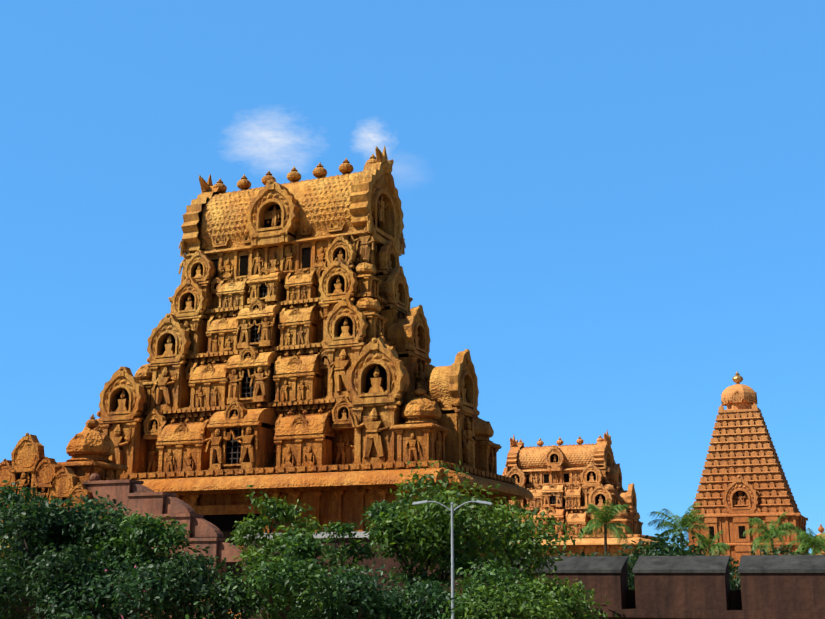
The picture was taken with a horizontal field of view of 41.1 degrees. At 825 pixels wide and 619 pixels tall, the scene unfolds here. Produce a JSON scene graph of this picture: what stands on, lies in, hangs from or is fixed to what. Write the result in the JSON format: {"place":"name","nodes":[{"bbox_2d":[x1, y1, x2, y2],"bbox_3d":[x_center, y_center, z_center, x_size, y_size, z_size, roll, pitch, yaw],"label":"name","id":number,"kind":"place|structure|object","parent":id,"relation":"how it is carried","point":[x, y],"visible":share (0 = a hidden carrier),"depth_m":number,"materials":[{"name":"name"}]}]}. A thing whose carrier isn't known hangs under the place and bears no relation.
{"place":"outdoors","nodes":[
{"label":"outdoors","id":0,"kind":"place"},
{"bbox_2d":[0,414,242,618],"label":"maratha gate","id":1,"kind":"structure","parent":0,"point":[89,468],"depth_m":57.93,"materials":[{"name":"stone"}]},
{"bbox_2d":[249,131,359,151],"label":"cloud","id":2,"kind":"structure","parent":0,"point":[267,136],"depth_m":1898.18,"materials":[{"name":"white"}]},
{"bbox_2d":[363,133,379,146],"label":"cloud","id":3,"kind":"structure","parent":0,"point":[371,137],"depth_m":1919.91,"materials":[{"name":"white"}]},
{"bbox_2d":[0,0,824,553],"label":"sky","id":4,"kind":"structure","parent":0,"point":[616,208],"materials":[{"name":"blue"}]},
{"bbox_2d":[241,531,824,618],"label":"fort wall","id":5,"kind":"structure","parent":0,"point":[772,587],"depth_m":41.59,"materials":[{"name":"stone"}]},
{"label":"ground","id":6,"kind":"structure","parent":0,"visible":0},
{"bbox_2d":[0,542,116,618],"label":"bush","id":7,"kind":"object","parent":6,"relation":"on","point":[7,577],"depth_m":32.16,"materials":[{"name":"green plant"}]},
{"bbox_2d":[0,480,132,617],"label":"tree","id":8,"kind":"object","parent":6,"relation":"on","point":[8,497],"depth_m":36.25,"materials":[{"name":"green plant"}]},
{"bbox_2d":[44,608,93,618],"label":"scrub","id":9,"kind":"object","parent":6,"relation":"on","point":[66,615],"visible":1,"depth_m":12.02,"materials":[{"name":"green plant"}]},
{"bbox_2d":[0,489,154,614],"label":"tree","id":10,"kind":"object","parent":6,"relation":"on","point":[10,523],"depth_m":34.61,"materials":[{"name":"green plant"}]},
{"bbox_2d":[26,544,207,618],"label":"bush","id":11,"kind":"object","parent":6,"relation":"on","point":[112,595],"depth_m":31.74,"materials":[{"name":"green plant"}]},
{"bbox_2d":[69,510,209,617],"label":"tree","id":12,"kind":"object","parent":6,"relation":"on","point":[154,528],"depth_m":34.10,"materials":[{"name":"green plant"}]},
{"bbox_2d":[113,548,273,618],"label":"bush","id":13,"kind":"object","parent":6,"relation":"on","point":[202,580],"depth_m":31.94,"materials":[{"name":"green plant"}]},
{"bbox_2d":[185,601,212,618],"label":"scrub","id":14,"kind":"object","parent":6,"relation":"on","point":[187,615],"visible":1,"depth_m":12.40,"materials":[{"name":"green plant"}]},
{"bbox_2d":[225,485,323,602],"bbox_3d":[-4.747,8.995,36.552,3.686,6.304,3.334,-6,-15,22],"label":"tree","id":15,"kind":"object","parent":6,"relation":"on","point":[279,510],"depth_m":37.15,"materials":[{"name":"green plant"}]},
{"bbox_2d":[212,545,383,618],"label":"bush","id":16,"kind":"object","parent":6,"relation":"on","point":[282,573],"depth_m":31.47,"materials":[{"name":"green plant"}]},
{"bbox_2d":[83,145,533,618],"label":"temple tower","id":17,"kind":"structure","parent":6,"relation":"on","point":[288,351],"depth_m":75.61,"materials":[{"name":"stone"}]},
{"bbox_2d":[266,520,378,598],"bbox_3d":[-3.042,9.318,35.275,3.133,5.062,3.615,-6,-15,22],"label":"tree","id":18,"kind":"object","parent":6,"relation":"on","point":[303,545],"depth_m":35.62,"materials":[{"name":"green plant"}]},
{"bbox_2d":[289,560,477,618],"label":"bush","id":19,"kind":"object","parent":6,"relation":"on","point":[390,596],"depth_m":32.43,"materials":[{"name":"green plant"}]},
{"bbox_2d":[360,494,480,592],"bbox_3d":[0.269,9.284,37.310,4.372,6.077,3.889,-6,-15,22],"label":"tree","id":20,"kind":"object","parent":6,"relation":"on","point":[374,513],"depth_m":37.22,"materials":[{"name":"green plant"}]},
{"bbox_2d":[412,500,491,618],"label":"street lamp","id":21,"kind":"object","parent":6,"relation":"on","point":[452,550],"visible":1,"depth_m":31.95,"materials":[{"name":"metal"}]},
{"bbox_2d":[392,559,552,618],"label":"bush","id":22,"kind":"object","parent":6,"relation":"on","point":[491,572],"depth_m":33.02,"materials":[{"name":"green plant"}]},
{"bbox_2d":[369,458,583,592],"bbox_3d":[2.407,8.881,38.586,7.436,7.463,8.541,-6,-15,22],"label":"tree","id":23,"kind":"object","parent":6,"relation":"on","point":[432,513],"depth_m":36.84,"materials":[{"name":"green plant"}]},
{"bbox_2d":[446,570,617,618],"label":"bush","id":24,"kind":"object","parent":6,"relation":"on","point":[548,606],"depth_m":31.80,"materials":[{"name":"green plant"}]},
{"bbox_2d":[502,431,666,577],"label":"temple tower","id":25,"kind":"structure","parent":6,"relation":"on","point":[566,483],"depth_m":140.97,"materials":[{"name":"stone"}]},
{"bbox_2d":[577,498,633,555],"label":"palm","id":26,"kind":"object","parent":6,"relation":"on","point":[609,510],"depth_m":124.97,"materials":[{"name":"green plant"}]},
{"bbox_2d":[552,530,730,589],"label":"bush","id":27,"kind":"object","parent":6,"relation":"on","point":[662,547],"visible":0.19,"depth_m":66.17,"materials":[{"name":"green plant"}]},
{"bbox_2d":[600,547,735,587],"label":"bush","id":28,"kind":"object","parent":6,"relation":"on","point":[733,581],"depth_m":88.58,"materials":[{"name":"green plant"}]},
{"bbox_2d":[647,503,710,550],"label":"palm","id":29,"kind":"object","parent":6,"relation":"on","point":[685,523],"depth_m":142.38,"materials":[{"name":"green plant"}]},
{"bbox_2d":[695,531,730,555],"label":"palm","id":30,"kind":"object","parent":6,"relation":"on","point":[721,547],"depth_m":187.93,"materials":[{"name":"green plant"}]},
{"bbox_2d":[704,552,740,589],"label":"bush","id":31,"kind":"object","parent":6,"relation":"on","point":[732,569],"depth_m":99.97,"materials":[{"name":"green plant"}]},
{"bbox_2d":[685,371,824,578],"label":"temple tower","id":32,"kind":"structure","parent":6,"relation":"on","point":[743,479],"depth_m":323.25,"materials":[{"name":"stone"}]},
{"bbox_2d":[743,512,802,554],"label":"palm","id":33,"kind":"object","parent":6,"relation":"on","point":[774,532],"depth_m":148.44,"materials":[{"name":"green plant"}]},
{"bbox_2d":[751,544,824,554],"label":"tree","id":34,"kind":"object","parent":6,"relation":"on","point":[778,551],"visible":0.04,"depth_m":107.15,"materials":[{"name":"green plant"}]},
{"bbox_2d":[786,528,824,554],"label":"palm","id":35,"kind":"object","parent":6,"relation":"on","point":[817,541],"depth_m":155.65,"materials":[{"name":"green plant"}]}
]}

